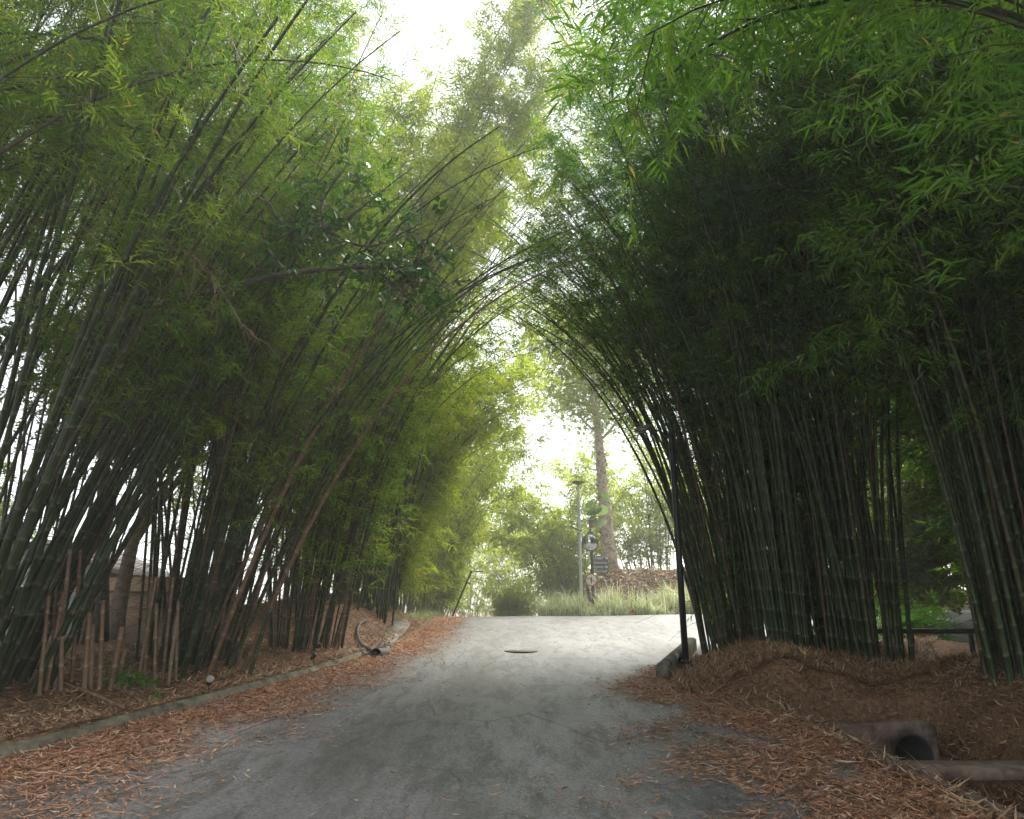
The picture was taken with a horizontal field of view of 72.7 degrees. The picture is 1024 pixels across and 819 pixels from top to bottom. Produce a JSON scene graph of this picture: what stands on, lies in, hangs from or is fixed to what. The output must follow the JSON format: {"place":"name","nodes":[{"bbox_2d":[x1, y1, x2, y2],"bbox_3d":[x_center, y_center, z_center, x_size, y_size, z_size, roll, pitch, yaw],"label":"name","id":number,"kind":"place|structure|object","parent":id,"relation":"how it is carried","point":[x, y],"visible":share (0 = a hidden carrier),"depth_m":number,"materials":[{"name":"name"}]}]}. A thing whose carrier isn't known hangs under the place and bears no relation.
{"place":"outdoors","nodes":[
{"label":"outdoors","id":0,"kind":"place"},
{"bbox_2d":[0,0,965,611],"label":"sky","id":1,"kind":"structure","parent":0,"point":[426,16],"materials":[{"name":"white"}]},
{"bbox_2d":[0,610,975,818],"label":"road","id":2,"kind":"structure","parent":0,"point":[445,745],"depth_m":6.88,"materials":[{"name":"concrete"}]},
{"bbox_2d":[0,616,492,818],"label":"fallen leaves","id":3,"kind":"object","parent":2,"relation":"on","point":[359,665],"visible":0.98,"depth_m":7.46,"materials":[{"name":"brown plant"}]},
{"bbox_2d":[46,616,880,818],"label":"fallen leaves","id":4,"kind":"object","parent":2,"relation":"on","point":[463,717],"visible":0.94,"depth_m":7.28,"materials":[{"name":"brown plant"}]},
{"bbox_2d":[504,650,537,651],"bbox_3d":[0.193,5.165,14.912,0.720,0.012,0.715,0,-16,0],"label":"manhole cover","id":5,"kind":"object","parent":2,"relation":"on","point":[521,650],"visible":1,"depth_m":14.87,"materials":[{"name":"metal"}]},
{"bbox_2d":[409,662,1012,818],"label":"fallen leaves","id":6,"kind":"object","parent":2,"relation":"on","point":[887,794],"visible":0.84,"depth_m":6.25,"materials":[{"name":"brown plant"}]},
{"bbox_2d":[0,570,1023,818],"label":"terrain","id":7,"kind":"structure","parent":0,"point":[910,706],"depth_m":9.51,"materials":[{"name":"brown soil"}]},
{"bbox_2d":[0,446,25,515],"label":"tree","id":8,"kind":"object","parent":7,"relation":"on","point":[1,504],"visible":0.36,"depth_m":22.30,"materials":[{"name":"green plant"}]},
{"bbox_2d":[0,424,59,548],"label":"tree","id":9,"kind":"object","parent":7,"relation":"on","point":[10,504],"visible":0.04,"depth_m":31.86,"materials":[{"name":"green plant"}]},
{"bbox_2d":[37,549,82,696],"bbox_3d":[-5.722,2.709,8.908,0.432,1.819,0.601,8,-18,-26],"label":"bamboo stump","id":10,"kind":"object","parent":7,"relation":"on","point":[57,623],"visible":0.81,"depth_m":8.75,"materials":[{"name":"brown plant"}]},
{"bbox_2d":[81,600,125,692],"bbox_3d":[-5.287,3.083,9.045,0.324,1.174,0.589,-8,-18,27],"label":"bamboo stump","id":11,"kind":"object","parent":7,"relation":"on","point":[87,673],"visible":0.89,"depth_m":8.94,"materials":[{"name":"brown plant"}]},
{"bbox_2d":[0,303,209,634],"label":"tree","id":12,"kind":"object","parent":7,"relation":"on","point":[77,442],"visible":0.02,"depth_m":18.32,"materials":[{"name":"green plant"}]},
{"bbox_2d":[1,539,236,636],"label":"house","id":13,"kind":"structure","parent":7,"relation":"on","point":[131,620],"depth_m":19.41,"materials":[{"name":"brown paint"}]},
{"bbox_2d":[9,585,22,607],"bbox_3d":[-14.500,5.420,20.163,0.900,0.666,0.065,0,-16,0],"label":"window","id":14,"kind":"structure","parent":13,"relation":"in","point":[18,595],"depth_m":20.14,"materials":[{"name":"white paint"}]},
{"bbox_2d":[103,667,160,690],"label":"weed plant","id":15,"kind":"object","parent":7,"relation":"on","point":[130,676],"visible":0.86,"depth_m":9.18,"materials":[{"name":"green plant"}]},
{"bbox_2d":[144,691,165,701],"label":"weed plant","id":16,"kind":"object","parent":7,"relation":"on","point":[159,693],"visible":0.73,"depth_m":9.04,"materials":[{"name":"green plant"}]},
{"bbox_2d":[137,577,179,686],"bbox_3d":[-4.929,3.166,9.900,0.548,1.531,0.388,13,-21,-40],"label":"bamboo stump","id":17,"kind":"object","parent":7,"relation":"on","point":[145,646],"visible":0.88,"depth_m":9.85,"materials":[{"name":"brown plant"}]},
{"bbox_2d":[0,0,364,363],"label":"bamboo clump","id":18,"kind":"object","parent":7,"relation":"on","point":[37,139],"visible":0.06,"depth_m":13.01,"materials":[{"name":"green plant"}]},
{"bbox_2d":[0,649,369,759],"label":"kerb","id":19,"kind":"structure","parent":7,"relation":"on","point":[27,744],"depth_m":8.33,"materials":[{"name":"concrete"}]},
{"bbox_2d":[0,0,377,647],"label":"bamboo clump","id":20,"kind":"object","parent":7,"relation":"on","point":[6,501],"visible":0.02,"depth_m":16.43,"materials":[{"name":"green plant"}]},
{"bbox_2d":[0,208,380,639],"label":"tree","id":21,"kind":"object","parent":7,"relation":"on","point":[117,621],"visible":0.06,"depth_m":15.88,"materials":[{"name":"green plant"}]},
{"bbox_2d":[0,0,390,267],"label":"bamboo clump","id":22,"kind":"object","parent":7,"relation":"on","point":[38,56],"visible":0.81,"depth_m":8.08,"materials":[{"name":"green plant"}]},
{"bbox_2d":[0,0,409,567],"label":"bamboo clump","id":23,"kind":"object","parent":7,"relation":"on","point":[19,218],"visible":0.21,"depth_m":11.08,"materials":[{"name":"green plant"}]},
{"bbox_2d":[206,675,213,692],"bbox_3d":[-4.130,3.758,9.466,0.105,0.274,0.153,13,-20,-39],"label":"spotlight","id":24,"kind":"object","parent":7,"relation":"on","point":[209,679],"visible":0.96,"depth_m":9.45,"materials":[{"name":"white paint"}]},
{"bbox_2d":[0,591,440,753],"bbox_3d":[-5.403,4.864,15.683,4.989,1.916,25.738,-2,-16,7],"label":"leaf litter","id":25,"kind":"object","parent":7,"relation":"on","point":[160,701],"visible":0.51,"depth_m":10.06,"materials":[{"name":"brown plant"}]},
{"bbox_2d":[64,682,126,710],"bbox_3d":[-5.233,3.473,8.518,1.609,0.301,0.056,-8,-18,26],"label":"fallen pole","id":26,"kind":"object","parent":25,"relation":"on","point":[100,697],"visible":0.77,"depth_m":8.40,"materials":[{"name":"brown wood"}]},
{"bbox_2d":[0,0,449,694],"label":"bamboo clump","id":27,"kind":"object","parent":7,"relation":"on","point":[20,648],"visible":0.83,"depth_m":9.20,"materials":[{"name":"green plant"}]},
{"bbox_2d":[88,229,281,360],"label":"dry branch","id":28,"kind":"object","parent":27,"relation":"attached to","point":[215,287],"visible":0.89,"depth_m":8.08,"materials":[{"name":"brown wood"}]},
{"bbox_2d":[29,0,445,667],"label":"bamboo clump","id":29,"kind":"object","parent":7,"relation":"on","point":[181,534],"visible":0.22,"depth_m":12.09,"materials":[{"name":"green plant"}]},
{"bbox_2d":[0,54,501,603],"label":"bamboo clump","id":30,"kind":"object","parent":7,"relation":"on","point":[426,198],"visible":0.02,"depth_m":20.10,"materials":[{"name":"green plant"}]},
{"bbox_2d":[95,132,486,642],"bbox_3d":[-4.431,-0.053,10.202,9.697,6.946,2.262,-12,-20,36],"label":"glossy tree","id":31,"kind":"object","parent":7,"relation":"on","point":[416,269],"visible":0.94,"depth_m":8.93,"materials":[{"name":"green plant"}]},
{"bbox_2d":[310,652,316,660],"bbox_3d":[-3.526,4.441,12.364,0.133,0.254,0.094,4,-16,-12],"label":"spotlight","id":32,"kind":"object","parent":7,"relation":"on","point":[314,655],"visible":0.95,"depth_m":12.35,"materials":[{"name":"black paint"}]},
{"bbox_2d":[33,79,661,687],"bbox_3d":[-3.515,-1.526,13.288,12.509,12.724,9.186,0,-16,0],"label":"bamboo clump","id":33,"kind":"object","parent":7,"relation":"on","point":[279,513],"visible":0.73,"depth_m":11.24,"materials":[{"name":"green plant"}]},
{"bbox_2d":[248,340,474,600],"bbox_3d":[-7.625,2.086,29.950,11.309,13.783,13.149,-10,-19,32],"label":"bamboo clump","id":34,"kind":"object","parent":7,"relation":"on","point":[291,540],"visible":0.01,"depth_m":28.60,"materials":[{"name":"green plant"}]},
{"bbox_2d":[356,619,377,654],"bbox_3d":[-3.400,5.193,16.058,0.329,0.650,4.430,4,-16,-14],"label":"hose","id":35,"kind":"object","parent":7,"relation":"on","point":[363,645],"visible":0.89,"depth_m":15.91,"materials":[{"name":"grey plastic"}]},
{"bbox_2d":[141,44,604,652],"bbox_3d":[-2.963,-0.549,16.702,10.393,12.361,12.616,0,-16,0],"label":"bamboo clump","id":36,"kind":"object","parent":7,"relation":"on","point":[369,524],"visible":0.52,"depth_m":14.69,"materials":[{"name":"green plant"}]},
{"bbox_2d":[370,648,389,655],"bbox_3d":[-2.662,4.941,14.073,0.240,0.254,0.451,-4,-16,13],"label":"drain pipe","id":37,"kind":"object","parent":7,"relation":"on","point":[382,651],"visible":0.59,"depth_m":13.98,"materials":[{"name":"metal"}]},
{"bbox_2d":[376,618,410,647],"bbox_3d":[-3.075,5.982,18.185,0.516,0.873,9.069,1,-16,-5],"label":"concrete apron","id":38,"kind":"object","parent":7,"relation":"on","point":[396,625],"visible":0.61,"depth_m":19.30,"materials":[{"name":"grey concrete"}]},
{"bbox_2d":[228,20,595,610],"bbox_3d":[-2.431,-2.006,20.871,12.814,15.886,10.932,-13,-21,39],"label":"bamboo clump","id":39,"kind":"object","parent":7,"relation":"on","point":[448,237],"visible":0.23,"depth_m":19.48,"materials":[{"name":"green plant"}]},
{"bbox_2d":[392,606,449,621],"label":"grass","id":40,"kind":"structure","parent":7,"relation":"on","point":[429,613],"depth_m":24.87,"materials":[{"name":"green plant"}]},
{"bbox_2d":[300,272,570,609],"bbox_3d":[-4.156,1.048,24.204,12.780,12.080,11.581,0,-16,0],"label":"bamboo clump","id":41,"kind":"object","parent":7,"relation":"on","point":[450,450],"visible":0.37,"depth_m":24.02,"materials":[{"name":"green plant"}]},
{"bbox_2d":[343,375,553,612],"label":"bamboo clump","id":42,"kind":"object","parent":7,"relation":"on","point":[434,592],"visible":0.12,"depth_m":34.06,"materials":[{"name":"green plant"}]},
{"bbox_2d":[361,320,554,612],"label":"bamboo clump","id":43,"kind":"object","parent":7,"relation":"on","point":[435,540],"visible":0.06,"depth_m":29.29,"materials":[{"name":"green plant"}]},
{"bbox_2d":[263,0,665,624],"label":"bamboo clump","id":44,"kind":"object","parent":7,"relation":"on","point":[519,24],"visible":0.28,"depth_m":23.22,"materials":[{"name":"green plant"}]},
{"bbox_2d":[452,571,482,615],"bbox_3d":[-1.944,8.051,29.860,1.501,2.216,0.324,-4,-16,15],"label":"leaning pole","id":45,"kind":"object","parent":7,"relation":"on","point":[463,591],"visible":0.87,"depth_m":29.93,"materials":[{"name":"brown wood"}]},
{"bbox_2d":[402,455,541,614],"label":"bamboo clump","id":46,"kind":"object","parent":7,"relation":"on","point":[481,523],"visible":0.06,"depth_m":45.85,"materials":[{"name":"green plant"}]},
{"bbox_2d":[402,423,552,616],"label":"bamboo clump","id":47,"kind":"object","parent":7,"relation":"on","point":[514,492],"visible":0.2,"depth_m":39.43,"materials":[{"name":"green plant"}]},
{"bbox_2d":[446,501,539,616],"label":"bamboo clump","id":48,"kind":"object","parent":7,"relation":"on","point":[469,604],"visible":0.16,"depth_m":63.41,"materials":[{"name":"green plant"}]},
{"bbox_2d":[459,566,544,616],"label":"bush","id":49,"kind":"object","parent":7,"relation":"on","point":[508,602],"visible":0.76,"depth_m":41.59,"materials":[{"name":"green plant"}]},
{"bbox_2d":[468,511,626,615],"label":"bamboo clump","id":50,"kind":"object","parent":7,"relation":"on","point":[502,572],"visible":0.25,"depth_m":56.43,"materials":[{"name":"green plant"}]},
{"bbox_2d":[478,490,618,595],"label":"tree","id":51,"kind":"object","parent":7,"relation":"on","point":[553,500],"visible":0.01,"depth_m":60.44,"materials":[{"name":"green plant"}]},
{"bbox_2d":[473,468,640,604],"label":"tree","id":52,"kind":"object","parent":7,"relation":"on","point":[566,572],"visible":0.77,"depth_m":42.38,"materials":[{"name":"green plant"}]},
{"bbox_2d":[362,0,754,644],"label":"bamboo clump","id":53,"kind":"object","parent":7,"relation":"on","point":[546,302],"visible":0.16,"depth_m":16.82,"materials":[{"name":"green plant"}]},
{"bbox_2d":[571,481,584,600],"bbox_3d":[3.171,6.365,32.493,0.660,6.071,0.660,0,-16,0],"label":"white lamp post","id":54,"kind":"object","parent":7,"relation":"on","point":[579,538],"visible":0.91,"depth_m":32.55,"materials":[{"name":"metal"}]},
{"bbox_2d":[498,279,666,575],"bbox_3d":[4.535,0.520,39.969,11.293,17.850,11.651,0,-16,0],"label":"tree","id":55,"kind":"object","parent":7,"relation":"on","point":[566,396],"visible":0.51,"depth_m":38.74,"materials":[{"name":"green plant"}]},
{"bbox_2d":[570,520,608,607],"bbox_3d":[3.462,7.252,31.508,1.800,4.490,0.570,4,-16,-14],"label":"sign post","id":56,"kind":"object","parent":7,"relation":"on","point":[590,542],"visible":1,"depth_m":31.60,"materials":[{"name":"grey metal"}]},
{"bbox_2d":[583,492,608,602],"bbox_3d":[4.114,6.746,33.580,1.341,5.475,1.176,0,-16,0],"label":"sapling","id":57,"kind":"object","parent":7,"relation":"on","point":[593,508],"visible":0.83,"depth_m":34.08,"materials":[{"name":"green wood"}]},
{"bbox_2d":[525,410,694,570],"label":"tree","id":58,"kind":"object","parent":7,"relation":"on","point":[633,546],"visible":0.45,"depth_m":44.86,"materials":[{"name":"green plant"}]},
{"bbox_2d":[472,3,760,654],"bbox_3d":[1.292,-1.757,14.914,8.075,13.947,8.422,-15,-22,42],"label":"bamboo clump","id":59,"kind":"object","parent":7,"relation":"on","point":[710,571],"visible":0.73,"depth_m":13.82,"materials":[{"name":"green plant"}]},
{"bbox_2d":[559,566,686,613],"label":"leaf litter","id":60,"kind":"object","parent":7,"relation":"on","point":[635,569],"visible":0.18,"depth_m":35.16,"materials":[{"name":"brown plant"}]},
{"bbox_2d":[524,578,725,615],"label":"grass","id":61,"kind":"structure","parent":7,"relation":"on","point":[606,603],"depth_m":29.67,"materials":[{"name":"green plant"}]},
{"bbox_2d":[634,424,693,668],"bbox_3d":[2.755,2.492,12.657,0.843,4.609,0.287,2,-16,-6],"label":"lamp post","id":62,"kind":"object","parent":7,"relation":"on","point":[679,565],"visible":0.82,"depth_m":12.65,"materials":[{"name":"black paint"}]},
{"bbox_2d":[609,444,721,558],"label":"tree","id":63,"kind":"object","parent":7,"relation":"on","point":[624,487],"visible":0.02,"depth_m":43.36,"materials":[{"name":"green plant"}]},
{"bbox_2d":[656,637,696,678],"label":"kerb block","id":64,"kind":"structure","parent":7,"relation":"on","point":[666,665],"depth_m":11.72,"materials":[{"name":"concrete"}]},
{"bbox_2d":[675,653,681,662],"bbox_3d":[2.920,4.452,12.229,0.192,0.329,0.132,14,-21,-41],"label":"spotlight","id":65,"kind":"object","parent":7,"relation":"on","point":[679,658],"visible":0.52,"depth_m":12.20,"materials":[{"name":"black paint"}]},
{"bbox_2d":[518,72,914,636],"bbox_3d":[6.443,-1.209,17.002,12.654,13.861,11.306,0,-16,0],"label":"bamboo clump","id":66,"kind":"object","parent":7,"relation":"on","point":[878,454],"visible":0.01,"depth_m":15.26,"materials":[{"name":"green plant"}]},
{"bbox_2d":[492,40,943,649],"bbox_3d":[5.364,-1.488,15.321,11.891,13.387,11.784,0,-16,0],"label":"bamboo clump","id":67,"kind":"object","parent":7,"relation":"on","point":[764,444],"visible":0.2,"depth_m":13.97,"materials":[{"name":"green plant"}]},
{"bbox_2d":[511,0,944,654],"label":"bamboo clump","id":68,"kind":"object","parent":7,"relation":"on","point":[785,620],"visible":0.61,"depth_m":12.70,"materials":[{"name":"green plant"}]},
{"bbox_2d":[526,0,974,663],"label":"bamboo clump","id":69,"kind":"object","parent":7,"relation":"on","point":[854,592],"visible":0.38,"depth_m":12.27,"materials":[{"name":"green plant"}]},
{"bbox_2d":[524,0,1023,418],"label":"bamboo clump","id":70,"kind":"object","parent":7,"relation":"on","point":[909,108],"visible":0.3,"depth_m":9.42,"materials":[{"name":"green plant"}]},
{"bbox_2d":[537,0,1023,408],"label":"bamboo clump","id":71,"kind":"object","parent":7,"relation":"on","point":[993,11],"visible":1,"depth_m":4.89,"materials":[{"name":"green plant"}]},
{"bbox_2d":[606,0,1022,611],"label":"bamboo clump","id":72,"kind":"object","parent":7,"relation":"on","point":[934,482],"visible":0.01,"depth_m":11.82,"materials":[{"name":"green plant"}]},
{"bbox_2d":[629,10,1023,595],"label":"bamboo clump","id":73,"kind":"object","parent":7,"relation":"on","point":[904,467],"visible":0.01,"depth_m":15.21,"materials":[{"name":"green plant"}]},
{"bbox_2d":[633,0,1023,685],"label":"bamboo clump","id":74,"kind":"object","parent":7,"relation":"on","point":[985,440],"visible":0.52,"depth_m":9.84,"materials":[{"name":"green plant"}]},
{"bbox_2d":[669,622,1017,782],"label":"leaf litter","id":75,"kind":"object","parent":7,"relation":"on","point":[697,671],"visible":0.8,"depth_m":10.13,"materials":[{"name":"brown plant"}]},
{"bbox_2d":[828,719,939,759],"bbox_3d":[4.565,4.436,8.847,1.330,0.990,0.760,0,-16,0],"label":"culvert","id":76,"kind":"object","parent":7,"relation":"on","point":[915,739],"visible":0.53,"depth_m":8.60,"materials":[{"name":"concrete"}]},
{"bbox_2d":[760,655,1023,818],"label":"leaf litter","id":77,"kind":"object","parent":7,"relation":"on","point":[948,791],"visible":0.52,"depth_m":7.28,"materials":[{"name":"brown plant"}]},
{"bbox_2d":[782,709,1023,818],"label":"kerb","id":78,"kind":"structure","parent":7,"relation":"on","point":[978,798],"depth_m":5.83,"materials":[{"name":"concrete"}]},
{"bbox_2d":[850,379,964,599],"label":"bamboo clump","id":79,"kind":"object","parent":7,"relation":"on","point":[871,516],"depth_m":33.91,"materials":[{"name":"green plant"}]},
{"bbox_2d":[875,589,960,641],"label":"bush","id":80,"kind":"object","parent":7,"relation":"on","point":[926,620],"visible":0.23,"depth_m":15.04,"materials":[{"name":"green plant"}]},
{"bbox_2d":[873,564,964,612],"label":"bush","id":81,"kind":"object","parent":7,"relation":"on","point":[926,597],"visible":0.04,"depth_m":24.69,"materials":[{"name":"green plant"}]},
{"bbox_2d":[856,399,985,626],"bbox_3d":[14.168,1.747,20.289,9.628,9.491,8.115,-6,-17,20],"label":"tree","id":82,"kind":"object","parent":7,"relation":"on","point":[913,531],"visible":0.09,"depth_m":19.95,"materials":[{"name":"green plant"}]},
{"bbox_2d":[877,629,975,652],"bbox_3d":[7.437,4.348,12.912,2.600,0.545,0.075,0,-16,0],"label":"rail","id":83,"kind":"object","parent":7,"relation":"on","point":[970,632],"visible":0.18,"depth_m":12.94,"materials":[{"name":"brown wood"}]},
{"bbox_2d":[896,760,1023,780],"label":"ditch slab","id":84,"kind":"structure","parent":7,"relation":"on","point":[993,770],"depth_m":6.11,"materials":[{"name":"concrete"}]},
{"bbox_2d":[867,464,905,531],"bbox_3d":[17.142,1.421,24.971,9.942,11.516,14.344,-5,-17,17],"label":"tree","id":85,"kind":"object","parent":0,"point":[885,495],"depth_m":28.56,"materials":[{"name":"green plant"}]}
]}

